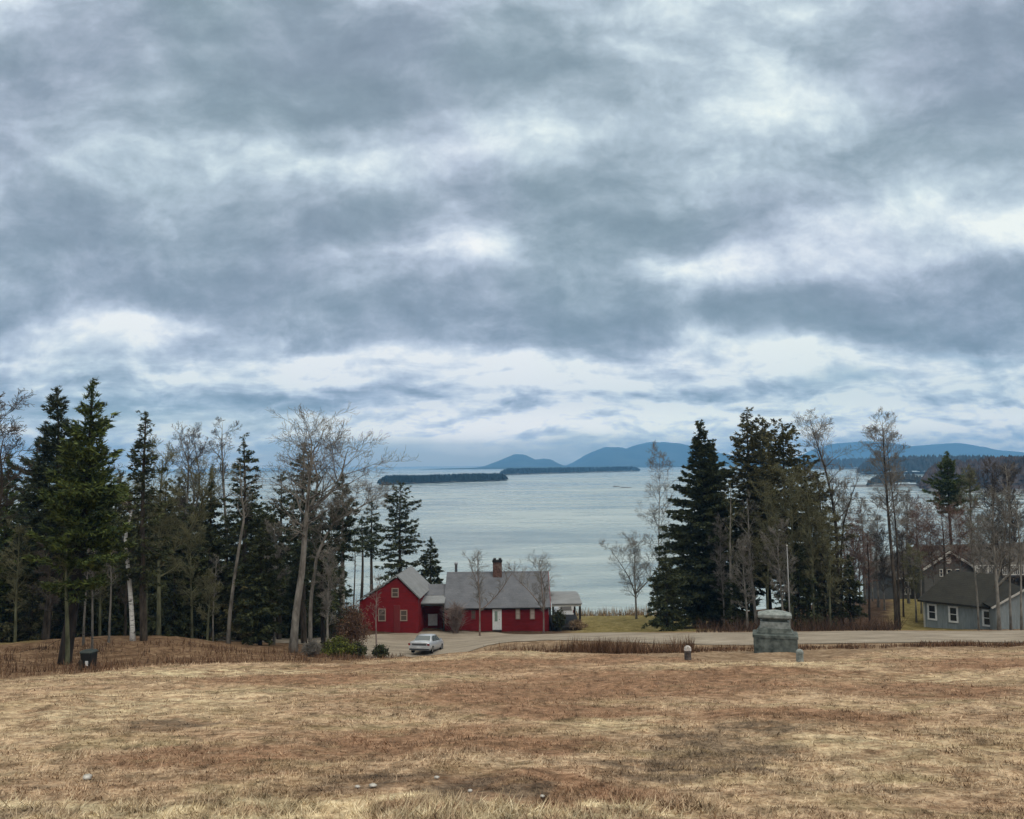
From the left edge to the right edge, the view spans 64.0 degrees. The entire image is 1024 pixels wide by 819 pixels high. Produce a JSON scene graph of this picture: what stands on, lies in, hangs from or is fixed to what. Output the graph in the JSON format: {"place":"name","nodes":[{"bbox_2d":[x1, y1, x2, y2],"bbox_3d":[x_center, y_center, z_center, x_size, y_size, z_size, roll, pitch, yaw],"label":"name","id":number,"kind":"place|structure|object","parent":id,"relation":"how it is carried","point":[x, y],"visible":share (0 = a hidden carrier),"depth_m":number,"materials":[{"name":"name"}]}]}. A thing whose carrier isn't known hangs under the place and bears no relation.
{"place":"outdoors","nodes":[
{"label":"outdoors","id":0,"kind":"place"},
{"bbox_2d":[379,480,504,484],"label":"island shore","id":1,"kind":"structure","parent":0,"point":[444,481],"depth_m":1152.97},
{"bbox_2d":[376,473,507,483],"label":"island wood","id":2,"kind":"object","parent":1,"relation":"on","point":[394,478],"visible":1,"depth_m":1155.09,"materials":[{"name":"green plant"}]},
{"bbox_2d":[0,599,1023,818],"bbox_3d":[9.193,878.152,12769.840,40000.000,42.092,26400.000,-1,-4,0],"label":"ground","id":3,"kind":"structure","parent":0,"point":[602,624],"depth_m":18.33,"materials":[{"name":"beige plant"}]},
{"bbox_2d":[0,452,33,642],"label":"spruce tree","id":4,"kind":"object","parent":3,"relation":"on","point":[6,533],"visible":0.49,"depth_m":56.19,"materials":[{"name":"green plant"}]},
{"bbox_2d":[0,518,41,642],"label":"bare tree","id":5,"kind":"object","parent":3,"relation":"on","point":[19,571],"visible":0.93,"depth_m":49.34,"materials":[{"name":"grey plant"}]},
{"bbox_2d":[0,388,43,526],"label":"bare tree","id":6,"kind":"object","parent":3,"relation":"on","point":[7,449],"visible":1,"depth_m":36.69,"materials":[{"name":"grey plant"}]},
{"bbox_2d":[0,559,43,642],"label":"spruce tree","id":7,"kind":"object","parent":3,"relation":"on","point":[8,620],"visible":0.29,"depth_m":55.72,"materials":[{"name":"green plant"}]},
{"bbox_2d":[0,574,62,642],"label":"spruce tree","id":8,"kind":"object","parent":3,"relation":"on","point":[28,633],"visible":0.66,"depth_m":54.96,"materials":[{"name":"green plant"}]},
{"bbox_2d":[27,533,63,639],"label":"bare tree","id":9,"kind":"object","parent":3,"relation":"on","point":[49,596],"visible":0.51,"depth_m":49.20,"materials":[{"name":"grey plant"}]},
{"bbox_2d":[0,386,119,639],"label":"pine tree","id":10,"kind":"object","parent":3,"relation":"on","point":[44,458],"visible":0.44,"depth_m":51.16,"materials":[{"name":"green plant"}]},
{"bbox_2d":[47,521,82,664],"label":"bare tree","id":11,"kind":"object","parent":3,"relation":"on","point":[67,642],"visible":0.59,"depth_m":37.55,"materials":[{"name":"grey plant"}]},
{"bbox_2d":[22,376,137,664],"bbox_3d":[-19.816,5.249,38.074,5.392,13.890,5.234,3,-4,0],"label":"pine tree","id":12,"kind":"object","parent":3,"relation":"on","point":[76,495],"visible":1,"depth_m":37.82,"materials":[{"name":"green plant"}]},
{"bbox_2d":[50,550,122,638],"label":"spruce tree","id":13,"kind":"object","parent":3,"relation":"on","point":[104,621],"visible":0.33,"depth_m":56.99,"materials":[{"name":"green plant"}]},
{"bbox_2d":[95,565,147,635],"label":"spruce tree","id":14,"kind":"object","parent":3,"relation":"on","point":[117,610],"visible":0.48,"depth_m":58.91,"materials":[{"name":"green plant"}]},
{"bbox_2d":[109,409,174,640],"bbox_3d":[-20.625,6.598,45.772,3.685,13.257,3.514,0,-4,-10],"label":"spruce tree","id":15,"kind":"object","parent":3,"relation":"on","point":[142,576],"visible":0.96,"depth_m":45.41,"materials":[{"name":"green plant"}]},
{"bbox_2d":[111,560,172,635],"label":"spruce tree","id":16,"kind":"object","parent":3,"relation":"on","point":[150,613],"visible":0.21,"depth_m":60.89,"materials":[{"name":"green plant"}]},
{"bbox_2d":[92,434,236,635],"bbox_3d":[-21.540,7.874,50.155,8.959,12.784,5.323,-1,-4,0],"label":"bare tree","id":17,"kind":"object","parent":3,"relation":"on","point":[169,457],"visible":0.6,"depth_m":50.46,"materials":[{"name":"grey plant"}]},
{"bbox_2d":[134,478,197,628],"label":"spruce tree","id":18,"kind":"object","parent":3,"relation":"on","point":[183,546],"visible":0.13,"depth_m":67.22,"materials":[{"name":"green plant"}]},
{"bbox_2d":[139,556,200,638],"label":"spruce tree","id":19,"kind":"object","parent":3,"relation":"on","point":[178,624],"visible":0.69,"depth_m":58.89,"materials":[{"name":"green plant"}]},
{"bbox_2d":[170,512,210,637],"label":"bare tree","id":20,"kind":"object","parent":3,"relation":"on","point":[191,568],"visible":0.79,"depth_m":55.23,"materials":[{"name":"grey plant"}]},
{"bbox_2d":[172,503,208,627],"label":"spruce tree","id":21,"kind":"object","parent":3,"relation":"on","point":[180,552],"visible":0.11,"depth_m":70.22,"materials":[{"name":"green plant"}]},
{"bbox_2d":[172,422,221,550],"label":"bare tree","id":22,"kind":"object","parent":3,"relation":"on","point":[197,456],"visible":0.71,"depth_m":72.86,"materials":[{"name":"grey plant"}]},
{"bbox_2d":[0,637,403,676],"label":"ditch brush","id":23,"kind":"object","parent":3,"relation":"on","point":[183,661],"visible":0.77,"depth_m":39.08,"materials":[{"name":"brown plant"}]},
{"bbox_2d":[195,568,222,640],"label":"bare tree","id":24,"kind":"object","parent":3,"relation":"on","point":[208,591],"visible":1,"depth_m":53.29,"materials":[{"name":"grey plant"}]},
{"bbox_2d":[184,464,235,636],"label":"spruce tree","id":25,"kind":"object","parent":3,"relation":"on","point":[214,543],"visible":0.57,"depth_m":61.00,"materials":[{"name":"green plant"}]},
{"bbox_2d":[188,512,252,633],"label":"spruce tree","id":26,"kind":"object","parent":3,"relation":"on","point":[232,557],"visible":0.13,"depth_m":69.16,"materials":[{"name":"green plant"}]},
{"bbox_2d":[203,417,242,560],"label":"bare tree","id":27,"kind":"object","parent":3,"relation":"on","point":[223,467],"visible":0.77,"depth_m":74.39,"materials":[{"name":"grey plant"}]},
{"bbox_2d":[204,558,266,640],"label":"spruce tree","id":28,"kind":"object","parent":3,"relation":"on","point":[235,628],"visible":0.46,"depth_m":60.43,"materials":[{"name":"green plant"}]},
{"bbox_2d":[224,461,256,643],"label":"bare tree","id":29,"kind":"object","parent":3,"relation":"on","point":[228,636],"visible":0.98,"depth_m":53.44,"materials":[{"name":"grey plant"}]},
{"bbox_2d":[210,432,278,639],"bbox_3d":[-20.057,9.636,61.385,4.764,15.968,4.048,-1,-4,0],"label":"spruce tree","id":30,"kind":"object","parent":3,"relation":"on","point":[252,529],"visible":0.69,"depth_m":61.19,"materials":[{"name":"green plant"}]},
{"bbox_2d":[233,528,288,645],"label":"spruce tree","id":31,"kind":"object","parent":3,"relation":"on","point":[261,618],"visible":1,"depth_m":53.37,"materials":[{"name":"green plant"}]},
{"bbox_2d":[258,518,290,644],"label":"bare tree","id":32,"kind":"object","parent":3,"relation":"on","point":[274,533],"visible":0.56,"depth_m":56.33,"materials":[{"name":"grey plant"}]},
{"bbox_2d":[256,475,308,638],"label":"spruce tree","id":33,"kind":"object","parent":3,"relation":"on","point":[284,605],"visible":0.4,"depth_m":63.44,"materials":[{"name":"green plant"}]},
{"bbox_2d":[276,558,325,638],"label":"spruce tree","id":34,"kind":"object","parent":3,"relation":"on","point":[289,620],"visible":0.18,"depth_m":64.54,"materials":[{"name":"green plant"}]},
{"bbox_2d":[270,442,334,643],"bbox_3d":[-15.443,9.929,60.360,4.555,15.303,4.762,-1,-4,0],"label":"spruce tree","id":35,"kind":"object","parent":3,"relation":"on","point":[294,566],"visible":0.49,"depth_m":60.13,"materials":[{"name":"green plant"}]},
{"bbox_2d":[304,512,341,652],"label":"spruce tree","id":36,"kind":"object","parent":3,"relation":"on","point":[318,603],"visible":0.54,"depth_m":51.18,"materials":[{"name":"green plant"}]},
{"bbox_2d":[309,543,345,641],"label":"bare tree","id":37,"kind":"object","parent":3,"relation":"on","point":[328,596],"visible":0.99,"depth_m":49.27,"materials":[{"name":"grey plant"}]},
{"bbox_2d":[247,403,420,652],"bbox_3d":[-11.000,7.144,49.859,10.219,15.598,7.119,-1,-4,13],"label":"maple tree","id":38,"kind":"object","parent":3,"relation":"on","point":[293,640],"visible":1,"depth_m":49.73,"materials":[{"name":"grey plant"}]},
{"bbox_2d":[315,567,360,638],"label":"spruce tree","id":39,"kind":"object","parent":3,"relation":"on","point":[338,609],"visible":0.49,"depth_m":55.09,"materials":[{"name":"green plant"}]},
{"bbox_2d":[320,633,360,657],"bbox_3d":[-9.353,12.969,44.688,2.237,1.455,2.478,-1,-4,0],"label":"shrub","id":40,"kind":"object","parent":3,"relation":"on","point":[337,645],"visible":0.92,"depth_m":44.41,"materials":[{"name":"green plant"}]},
{"bbox_2d":[292,465,394,643],"bbox_3d":[-10.299,9.316,50.883,6.631,11.972,4.509,-1,-4,0],"label":"bare tree","id":41,"kind":"object","parent":3,"relation":"on","point":[334,516],"visible":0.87,"depth_m":50.52,"materials":[{"name":"grey plant"}]},
{"bbox_2d":[326,473,365,631],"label":"pine tree","id":42,"kind":"object","parent":3,"relation":"on","point":[349,521],"visible":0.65,"depth_m":58.07,"materials":[{"name":"green plant"}]},
{"bbox_2d":[333,597,373,644],"bbox_3d":[-10.749,14.282,54.112,3.671,3.804,3.046,1,-4,-26],"label":"shrub","id":43,"kind":"object","parent":3,"relation":"on","point":[354,617],"visible":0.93,"depth_m":53.94,"materials":[{"name":"brown plant"}]},
{"bbox_2d":[361,500,385,594],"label":"spruce tree","id":44,"kind":"object","parent":3,"relation":"on","point":[371,533],"visible":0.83,"depth_m":79.34,"materials":[{"name":"green plant"}]},
{"bbox_2d":[363,481,427,597],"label":"spruce tree","id":45,"kind":"object","parent":3,"relation":"on","point":[399,565],"visible":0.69,"depth_m":85.03,"materials":[{"name":"green plant"}]},
{"bbox_2d":[418,536,444,583],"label":"spruce tree","id":46,"kind":"object","parent":3,"relation":"on","point":[430,571],"visible":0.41,"depth_m":86.92,"materials":[{"name":"green plant"}]},
{"bbox_2d":[440,599,469,632],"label":"shrub","id":47,"kind":"object","parent":3,"relation":"on","point":[455,617],"visible":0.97,"depth_m":73.29,"materials":[{"name":"brown plant"}]},
{"bbox_2d":[357,558,581,632],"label":"red house","id":48,"kind":"structure","parent":3,"relation":"on","point":[412,600],"depth_m":74.92,"materials":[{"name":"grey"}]},
{"bbox_2d":[461,549,520,635],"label":"sapling","id":49,"kind":"object","parent":3,"relation":"on","point":[479,593],"visible":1,"depth_m":71.61,"materials":[{"name":"brown plant"}]},
{"bbox_2d":[504,550,560,632],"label":"sapling","id":50,"kind":"object","parent":3,"relation":"on","point":[542,582],"visible":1,"depth_m":71.52,"materials":[{"name":"brown plant"}]},
{"bbox_2d":[483,632,695,653],"bbox_3d":[4.451,13.183,45.825,12.163,1.913,3.857,-1,-4,0],"label":"roadside brush","id":51,"kind":"object","parent":3,"relation":"on","point":[609,647],"visible":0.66,"depth_m":44.87,"materials":[{"name":"brown plant"}]},
{"bbox_2d":[598,530,676,618],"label":"bare tree","id":52,"kind":"object","parent":3,"relation":"on","point":[634,571],"visible":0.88,"depth_m":86.85,"materials":[{"name":"grey plant"}]},
{"bbox_2d":[634,441,675,571],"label":"bare tree","id":53,"kind":"object","parent":3,"relation":"on","point":[663,465],"visible":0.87,"depth_m":87.56,"materials":[{"name":"grey plant"}]},
{"bbox_2d":[641,555,690,630],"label":"spruce tree","id":54,"kind":"object","parent":3,"relation":"on","point":[660,606],"visible":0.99,"depth_m":66.38,"materials":[{"name":"green plant"}]},
{"bbox_2d":[646,419,770,628],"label":"spruce tree","id":55,"kind":"object","parent":3,"relation":"on","point":[698,588],"visible":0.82,"depth_m":73.14,"materials":[{"name":"green plant"}]},
{"bbox_2d":[707,512,735,627],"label":"bare tree","id":56,"kind":"object","parent":3,"relation":"on","point":[721,578],"visible":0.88,"depth_m":71.17,"materials":[{"name":"grey plant"}]},
{"bbox_2d":[722,550,761,628],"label":"spruce tree","id":57,"kind":"object","parent":3,"relation":"on","point":[738,596],"visible":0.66,"depth_m":66.95,"materials":[{"name":"green plant"}]},
{"bbox_2d":[725,533,758,626],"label":"bare tree","id":58,"kind":"object","parent":3,"relation":"on","point":[743,552],"visible":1,"depth_m":65.28,"materials":[{"name":"grey plant"}]},
{"bbox_2d":[718,406,789,616],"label":"spruce tree","id":59,"kind":"object","parent":3,"relation":"on","point":[740,453],"visible":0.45,"depth_m":73.42,"materials":[{"name":"green plant"}]},
{"bbox_2d":[735,414,783,609],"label":"spruce tree","id":60,"kind":"object","parent":3,"relation":"on","point":[764,422],"visible":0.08,"depth_m":75.66,"materials":[{"name":"green plant"}]},
{"bbox_2d":[749,477,792,609],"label":"bare tree","id":61,"kind":"object","parent":3,"relation":"on","point":[771,518],"visible":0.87,"depth_m":65.18,"materials":[{"name":"grey plant"}]},
{"bbox_2d":[752,610,798,652],"bbox_3d":[13.337,11.455,41.513,2.189,2.556,1.240,-2,-4,17],"label":"monument","id":62,"kind":"object","parent":3,"relation":"on","point":[774,632],"visible":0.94,"depth_m":41.10,"materials":[{"name":"grey stone"}]},
{"bbox_2d":[758,518,799,610],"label":"bare tree","id":63,"kind":"object","parent":3,"relation":"on","point":[778,564],"visible":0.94,"depth_m":64.26,"materials":[{"name":"grey plant"}]},
{"bbox_2d":[724,418,835,619],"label":"spruce tree","id":64,"kind":"object","parent":3,"relation":"on","point":[778,440],"visible":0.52,"depth_m":70.28,"materials":[{"name":"green plant"}]},
{"bbox_2d":[771,462,819,629],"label":"bare tree","id":65,"kind":"object","parent":3,"relation":"on","point":[791,537],"visible":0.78,"depth_m":65.92,"materials":[{"name":"grey plant"}]},
{"bbox_2d":[770,542,825,629],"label":"spruce tree","id":66,"kind":"object","parent":3,"relation":"on","point":[800,603],"visible":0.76,"depth_m":65.50,"materials":[{"name":"green plant"}]},
{"bbox_2d":[694,613,907,632],"bbox_3d":[21.819,15.834,61.281,17.052,2.407,5.868,-1,-4,4],"label":"wood edge brush","id":67,"kind":"object","parent":3,"relation":"on","point":[819,626],"visible":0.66,"depth_m":60.27,"materials":[{"name":"brown plant"}]},
{"bbox_2d":[788,462,834,622],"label":"bare tree","id":68,"kind":"object","parent":3,"relation":"on","point":[808,540],"visible":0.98,"depth_m":65.07,"materials":[{"name":"grey plant"}]},
{"bbox_2d":[765,449,861,623],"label":"spruce tree","id":69,"kind":"object","parent":3,"relation":"on","point":[847,584],"visible":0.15,"depth_m":70.56,"materials":[{"name":"green plant"}]},
{"bbox_2d":[788,480,858,624],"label":"spruce tree","id":70,"kind":"object","parent":3,"relation":"on","point":[834,600],"visible":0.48,"depth_m":67.93,"materials":[{"name":"green plant"}]},
{"bbox_2d":[793,407,861,626],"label":"bare tree","id":71,"kind":"object","parent":3,"relation":"on","point":[815,434],"visible":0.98,"depth_m":68.52,"materials":[{"name":"grey plant"}]},
{"bbox_2d":[813,504,850,622],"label":"bare tree","id":72,"kind":"object","parent":3,"relation":"on","point":[829,563],"visible":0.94,"depth_m":64.82,"materials":[{"name":"grey plant"}]},
{"bbox_2d":[832,554,867,625],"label":"spruce tree","id":73,"kind":"object","parent":3,"relation":"on","point":[853,609],"visible":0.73,"depth_m":67.83,"materials":[{"name":"green plant"}]},
{"bbox_2d":[694,638,1023,652],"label":"road verge brush","id":74,"kind":"object","parent":3,"relation":"on","point":[956,643],"visible":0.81,"depth_m":45.42,"materials":[{"name":"brown plant"}]},
{"bbox_2d":[844,523,876,606],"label":"bare tree","id":75,"kind":"object","parent":3,"relation":"on","point":[859,559],"visible":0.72,"depth_m":74.94,"materials":[{"name":"grey plant"}]},
{"bbox_2d":[854,408,906,628],"bbox_3d":[29.443,8.621,64.363,3.782,17.851,4.008,-1,-4,0],"label":"poplar tree","id":76,"kind":"object","parent":3,"relation":"on","point":[889,512],"visible":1,"depth_m":64.57,"materials":[{"name":"plant"}]},
{"bbox_2d":[869,528,899,609],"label":"bare tree","id":77,"kind":"object","parent":3,"relation":"on","point":[883,560],"visible":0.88,"depth_m":77.10,"materials":[{"name":"grey plant"}]},
{"bbox_2d":[870,426,910,625],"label":"poplar tree","id":78,"kind":"object","parent":3,"relation":"on","point":[897,555],"visible":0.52,"depth_m":66.09,"materials":[{"name":"grey plant"}]},
{"bbox_2d":[891,530,915,616],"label":"bare tree","id":79,"kind":"object","parent":3,"relation":"on","point":[901,536],"visible":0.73,"depth_m":71.00,"materials":[{"name":"grey plant"}]},
{"bbox_2d":[900,542,927,621],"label":"bare tree","id":80,"kind":"object","parent":3,"relation":"on","point":[913,587],"visible":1,"depth_m":69.11,"materials":[{"name":"grey plant"}]},
{"bbox_2d":[901,504,939,613],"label":"bare tree","id":81,"kind":"object","parent":3,"relation":"on","point":[917,536],"visible":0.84,"depth_m":73.12,"materials":[{"name":"grey plant"}]},
{"bbox_2d":[914,519,949,585],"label":"bare tree","id":82,"kind":"object","parent":3,"relation":"on","point":[932,549],"visible":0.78,"depth_m":75.00,"materials":[{"name":"grey plant"}]},
{"bbox_2d":[859,542,1023,598],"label":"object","id":83,"kind":"structure","parent":3,"relation":"on","point":[927,584],"depth_m":87.24,"materials":[{"name":"brown plant"}]},
{"bbox_2d":[903,491,988,576],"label":"bare tree","id":84,"kind":"object","parent":3,"relation":"on","point":[943,556],"visible":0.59,"depth_m":77.03,"materials":[{"name":"grey plant"}]},
{"bbox_2d":[921,451,978,544],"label":"pine tree","id":85,"kind":"object","parent":3,"relation":"on","point":[946,482],"visible":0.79,"depth_m":103.31,"materials":[{"name":"green plant"}]},
{"bbox_2d":[932,504,982,571],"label":"bare tree","id":86,"kind":"object","parent":3,"relation":"on","point":[958,541],"visible":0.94,"depth_m":73.17,"materials":[{"name":"grey plant"}]},
{"bbox_2d":[917,571,1002,628],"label":"cottage","id":87,"kind":"structure","parent":3,"relation":"on","point":[948,600],"depth_m":65.88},
{"bbox_2d":[950,464,988,543],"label":"bare tree","id":88,"kind":"object","parent":3,"relation":"on","point":[970,476],"visible":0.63,"depth_m":99.29,"materials":[{"name":"grey plant"}]},
{"bbox_2d":[961,519,997,573],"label":"bare tree","id":89,"kind":"object","parent":3,"relation":"on","point":[983,569],"visible":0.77,"depth_m":69.52,"materials":[{"name":"grey plant"}]},
{"bbox_2d":[963,484,1023,629],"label":"bare tree","id":90,"kind":"object","parent":3,"relation":"on","point":[994,535],"visible":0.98,"depth_m":59.79,"materials":[{"name":"grey plant"}]},
{"bbox_2d":[971,457,1017,542],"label":"bare tree","id":91,"kind":"object","parent":3,"relation":"on","point":[993,481],"visible":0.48,"depth_m":103.12,"materials":[{"name":"grey plant"}]},
{"bbox_2d":[982,580,1023,629],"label":"garage","id":92,"kind":"structure","parent":3,"relation":"on","point":[990,601],"depth_m":61.96,"materials":[{"name":"grey wood"}]},
{"bbox_2d":[987,460,1023,542],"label":"bare tree","id":93,"kind":"object","parent":3,"relation":"on","point":[1014,490],"visible":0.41,"depth_m":101.31,"materials":[{"name":"grey plant"}]},
{"bbox_2d":[0,465,1023,615],"bbox_3d":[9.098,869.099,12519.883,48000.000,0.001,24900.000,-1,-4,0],"label":"water","id":94,"kind":"structure","parent":0,"point":[567,521],"depth_m":363.88,"materials":[{"name":"liquid"}]},
{"bbox_2d":[0,0,1023,470],"label":"sky","id":95,"kind":"structure","parent":0,"point":[562,232],"materials":[{"name":"grey"}]},
{"bbox_2d":[476,454,567,467],"bbox_3d":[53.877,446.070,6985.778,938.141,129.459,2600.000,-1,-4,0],"label":"mountain","id":96,"kind":"structure","parent":0,"point":[518,460],"depth_m":6223.45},
{"bbox_2d":[500,466,640,474],"bbox_3d":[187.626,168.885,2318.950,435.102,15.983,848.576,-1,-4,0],"label":"island wood","id":97,"kind":"object","parent":0,"point":[552,470],"visible":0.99,"depth_m":2200.77,"materials":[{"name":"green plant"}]},
{"bbox_2d":[197,630,1023,657],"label":"road","id":98,"kind":"structure","parent":0,"point":[460,641],"depth_m":57.08,"materials":[{"name":"grey asphalt"}]},
{"bbox_2d":[408,634,443,652],"bbox_3d":[-6.141,16.922,59.443,1.778,1.258,4.085,-1,-12,11],"label":"car","id":99,"kind":"object","parent":98,"relation":"on","point":[431,643],"visible":0.99,"depth_m":58.19,"materials":[{"name":"silver metal"}]},
{"bbox_2d":[565,442,802,466],"bbox_3d":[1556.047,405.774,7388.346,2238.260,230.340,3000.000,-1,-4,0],"label":"mountain","id":100,"kind":"structure","parent":0,"point":[638,455],"depth_m":6525.53,"materials":[{"name":"blue"}]},
{"bbox_2d":[852,472,922,486],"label":"spit","id":101,"kind":"structure","parent":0,"point":[913,478],"depth_m":769.85,"materials":[{"name":"plant"}]},
{"bbox_2d":[859,472,924,473],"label":"shore","id":102,"kind":"structure","parent":0,"point":[894,473],"depth_m":1485.38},
{"bbox_2d":[856,454,1021,472],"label":"wood","id":103,"kind":"object","parent":102,"relation":"on","point":[921,463],"visible":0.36,"depth_m":1470.77,"materials":[{"name":"green plant"}]},
{"bbox_2d":[795,441,1023,460],"bbox_3d":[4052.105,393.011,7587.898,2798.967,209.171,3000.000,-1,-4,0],"label":"mountain","id":104,"kind":"structure","parent":0,"point":[953,449],"depth_m":6979.54,"materials":[{"name":"blue"}]},
{"bbox_2d":[918,455,1023,493],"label":"headland","id":105,"kind":"structure","parent":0,"point":[974,464],"depth_m":619.65,"materials":[{"name":"green plant"}]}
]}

